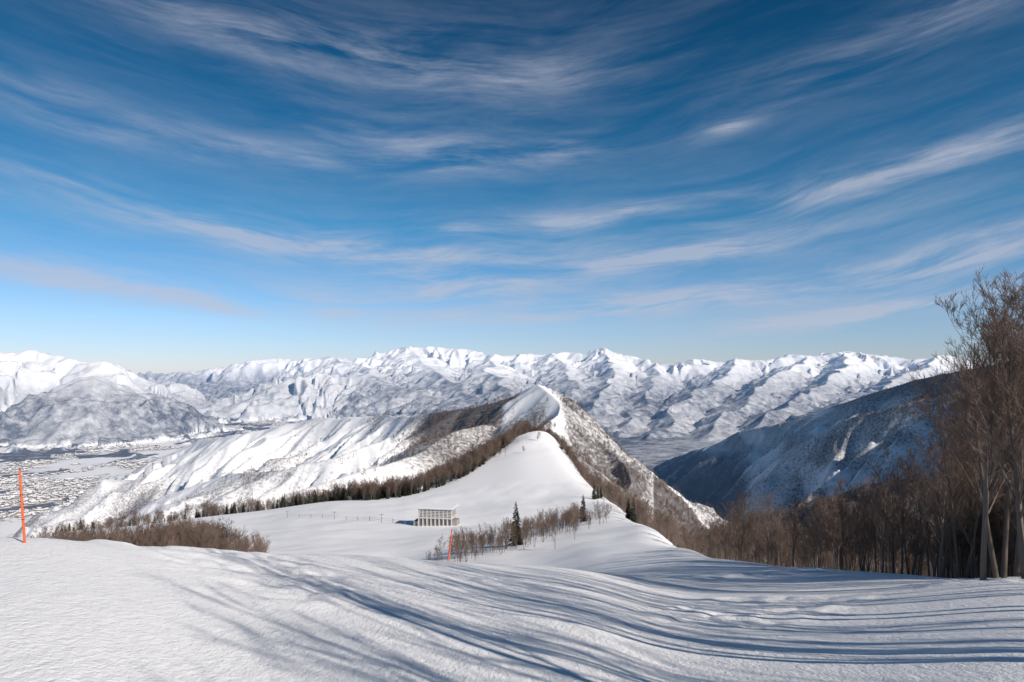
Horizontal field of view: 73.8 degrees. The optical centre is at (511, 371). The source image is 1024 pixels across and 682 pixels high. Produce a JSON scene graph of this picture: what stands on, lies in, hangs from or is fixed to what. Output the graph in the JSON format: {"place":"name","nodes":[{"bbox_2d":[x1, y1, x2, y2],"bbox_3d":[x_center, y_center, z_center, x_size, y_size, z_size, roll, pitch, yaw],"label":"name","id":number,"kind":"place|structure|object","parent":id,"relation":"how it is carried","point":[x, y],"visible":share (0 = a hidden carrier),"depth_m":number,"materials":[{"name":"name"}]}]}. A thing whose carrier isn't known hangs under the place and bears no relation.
{"place":"outdoors","nodes":[
{"label":"outdoors","id":0,"kind":"place"},
{"bbox_2d":[0,346,1023,681],"bbox_3d":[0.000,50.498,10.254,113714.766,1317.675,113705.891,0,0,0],"label":"snow terrain","id":1,"kind":"structure","parent":0,"point":[376,596],"depth_m":228.15,"materials":[{"name":"white snow"}]},
{"bbox_2d":[18,468,25,542],"bbox_3d":[-15.060,4.284,21.000,0.248,2.649,0.077,0,0,0],"label":"piste marker pole","id":2,"kind":"object","parent":1,"relation":"on","point":[22,511],"visible":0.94,"depth_m":20.98,"materials":[{"name":"orange paint"}]},
{"bbox_2d":[0,419,281,520],"bbox_3d":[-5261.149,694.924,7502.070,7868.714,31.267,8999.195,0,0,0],"label":"valley town houses","id":3,"kind":"structure","parent":1,"relation":"on","point":[67,482],"depth_m":4323.87,"materials":[{"name":"white"}]},
{"bbox_2d":[287,512,404,522],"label":"piste boundary fence","id":4,"kind":"object","parent":1,"relation":"on","point":[346,516],"visible":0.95,"depth_m":302.20,"materials":[{"name":"metal"}]},
{"bbox_2d":[60,428,638,545],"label":"conifer trees","id":5,"kind":"object","parent":1,"relation":"on","point":[632,516],"visible":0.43,"depth_m":419.92,"materials":[{"name":"green plant"}]},
{"bbox_2d":[413,503,459,525],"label":"ski lift lodge","id":6,"kind":"structure","parent":1,"relation":"on","point":[433,514],"depth_m":270.60,"materials":[{"name":"concrete"}]},
{"bbox_2d":[420,510,450,524],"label":"windows","id":7,"kind":"structure","parent":6,"relation":"in","point":[437,520],"depth_m":270.28,"materials":[{"name":"grey glass"}]},
{"bbox_2d":[447,529,451,560],"bbox_3d":[-4.112,11.614,45.000,0.388,2.501,0.109,0,0,0],"label":"piste marker pole","id":8,"kind":"object","parent":1,"relation":"on","point":[449,545],"visible":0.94,"depth_m":44.96,"materials":[{"name":"orange paint"}]},
{"bbox_2d":[28,419,1023,578],"bbox_3d":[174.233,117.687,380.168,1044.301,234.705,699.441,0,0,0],"label":"bare woodland trees","id":9,"kind":"object","parent":1,"relation":"on","point":[201,535],"visible":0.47,"depth_m":92.78,"materials":[{"name":"brown plant"}]},
{"bbox_2d":[102,364,1011,569],"bbox_3d":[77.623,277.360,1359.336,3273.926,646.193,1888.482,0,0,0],"label":"distant hillside trees","id":10,"kind":"object","parent":1,"relation":"on","point":[542,424],"visible":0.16,"depth_m":1157.39,"materials":[{"name":"brown plant"}]},
{"bbox_2d":[727,490,761,560],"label":"bare beech tree","id":11,"kind":"object","parent":1,"relation":"on","point":[739,512],"visible":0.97,"depth_m":81.50,"materials":[{"name":"brown plant"}]},
{"bbox_2d":[748,492,785,564],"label":"bare beech tree","id":12,"kind":"object","parent":1,"relation":"on","point":[765,520],"visible":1,"depth_m":73.87,"materials":[{"name":"brown plant"}]},
{"bbox_2d":[776,493,808,566],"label":"bare beech tree","id":13,"kind":"object","parent":1,"relation":"on","point":[794,527],"visible":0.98,"depth_m":66.15,"materials":[{"name":"brown plant"}]},
{"bbox_2d":[803,493,840,567],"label":"bare beech tree","id":14,"kind":"object","parent":1,"relation":"on","point":[818,514],"visible":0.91,"depth_m":61.57,"materials":[{"name":"brown plant"}]},
{"bbox_2d":[829,483,873,570],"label":"bare beech tree","id":15,"kind":"object","parent":1,"relation":"on","point":[845,517],"visible":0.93,"depth_m":56.98,"materials":[{"name":"brown plant"}]},
{"bbox_2d":[850,482,882,571],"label":"bare beech tree","id":16,"kind":"object","parent":1,"relation":"on","point":[868,551],"visible":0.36,"depth_m":61.81,"materials":[{"name":"brown plant"}]},
{"bbox_2d":[858,465,911,572],"bbox_3d":[27.709,10.998,50.503,3.176,8.548,3.381,0,0,-13],"label":"bare beech tree","id":17,"kind":"object","parent":1,"relation":"on","point":[879,499],"visible":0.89,"depth_m":50.55,"materials":[{"name":"brown plant"}]},
{"bbox_2d":[862,444,931,574],"bbox_3d":[27.189,9.636,47.049,4.290,9.339,4.834,0,0,-3],"label":"bare beech tree","id":18,"kind":"object","parent":1,"relation":"on","point":[910,503],"visible":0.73,"depth_m":46.98,"materials":[{"name":"brown plant"}]},
{"bbox_2d":[886,448,966,576],"bbox_3d":[31.617,10.870,51.814,5.493,10.613,4.875,0,0,44],"label":"bare beech tree","id":19,"kind":"object","parent":1,"relation":"on","point":[933,491],"visible":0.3,"depth_m":51.89,"materials":[{"name":"brown plant"}]},
{"bbox_2d":[903,415,977,576],"bbox_3d":[27.490,7.957,43.388,4.226,10.685,3.970,0,0,-42],"label":"bare beech tree","id":20,"kind":"object","parent":1,"relation":"on","point":[945,503],"visible":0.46,"depth_m":43.08,"materials":[{"name":"brown plant"}]},
{"bbox_2d":[925,450,968,577],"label":"bare beech tree","id":21,"kind":"object","parent":1,"relation":"on","point":[944,516],"visible":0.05,"depth_m":61.97,"materials":[{"name":"brown plant"}]},
{"bbox_2d":[893,395,1009,577],"bbox_3d":[26.092,6.878,39.996,5.200,11.320,5.859,0,0,-13],"label":"bare beech tree","id":22,"kind":"object","parent":1,"relation":"on","point":[977,505],"visible":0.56,"depth_m":40.02,"materials":[{"name":"brown plant"}]},
{"bbox_2d":[906,294,1023,579],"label":"bare beech tree","id":23,"kind":"object","parent":1,"relation":"on","point":[986,511],"visible":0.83,"depth_m":31.97,"materials":[{"name":"brown plant"}]},
{"bbox_2d":[910,285,1023,578],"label":"bare beech tree","id":24,"kind":"object","parent":1,"relation":"on","point":[1008,510],"visible":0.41,"depth_m":34.29,"materials":[{"name":"brown plant"}]},
{"bbox_2d":[936,399,1007,578],"bbox_3d":[31.539,8.125,46.126,4.840,13.110,5.434,0,0,39],"label":"bare beech tree","id":25,"kind":"object","parent":1,"relation":"on","point":[972,566],"visible":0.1,"depth_m":46.02,"materials":[{"name":"brown plant"}]},
{"bbox_2d":[940,432,1007,567],"bbox_3d":[39.961,11.436,57.560,8.056,15.566,7.150,0,0,-39],"label":"bare beech tree","id":26,"kind":"object","parent":1,"relation":"on","point":[978,480],"visible":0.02,"depth_m":57.72,"materials":[{"name":"brown plant"}]},
{"bbox_2d":[929,265,1023,578],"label":"bare beech tree","id":27,"kind":"object","parent":1,"relation":"on","point":[1017,488],"visible":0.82,"depth_m":31.56,"materials":[{"name":"brown plant"}]},
{"bbox_2d":[936,343,1022,577],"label":"bare beech tree","id":28,"kind":"object","parent":1,"relation":"on","point":[982,426],"visible":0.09,"depth_m":46.85,"materials":[{"name":"brown plant"}]},
{"bbox_2d":[945,313,1023,576],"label":"bare beech tree","id":29,"kind":"object","parent":1,"relation":"on","point":[1016,567],"visible":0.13,"depth_m":37.95,"materials":[{"name":"brown plant"}]},
{"bbox_2d":[951,335,1023,502],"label":"bare beech tree","id":30,"kind":"object","parent":1,"relation":"on","point":[994,423],"visible":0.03,"depth_m":49.63,"materials":[{"name":"brown plant"}]},
{"bbox_2d":[956,276,1023,497],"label":"bare beech tree","id":31,"kind":"object","parent":1,"relation":"on","point":[1004,350],"visible":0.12,"depth_m":36.36,"materials":[{"name":"brown plant"}]},
{"bbox_2d":[972,297,1023,437],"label":"bare beech tree","id":32,"kind":"object","parent":1,"relation":"on","point":[1019,354],"visible":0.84,"depth_m":30.06,"materials":[{"name":"brown plant"}]},
{"bbox_2d":[981,374,1020,576],"bbox_3d":[41.342,9.372,54.892,7.146,19.233,7.606,0,0,9],"label":"bare beech tree","id":33,"kind":"object","parent":1,"relation":"on","point":[1009,456],"visible":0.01,"depth_m":55.33,"materials":[{"name":"brown plant"}]},
{"bbox_2d":[983,317,1023,476],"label":"bare beech tree","id":34,"kind":"object","parent":1,"relation":"on","point":[1011,392],"visible":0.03,"depth_m":43.31,"materials":[{"name":"brown plant"}]},
{"bbox_2d":[0,0,1023,373],"label":"sky","id":35,"kind":"structure","parent":0,"point":[186,185],"materials":[{"name":"blue"}]}
]}

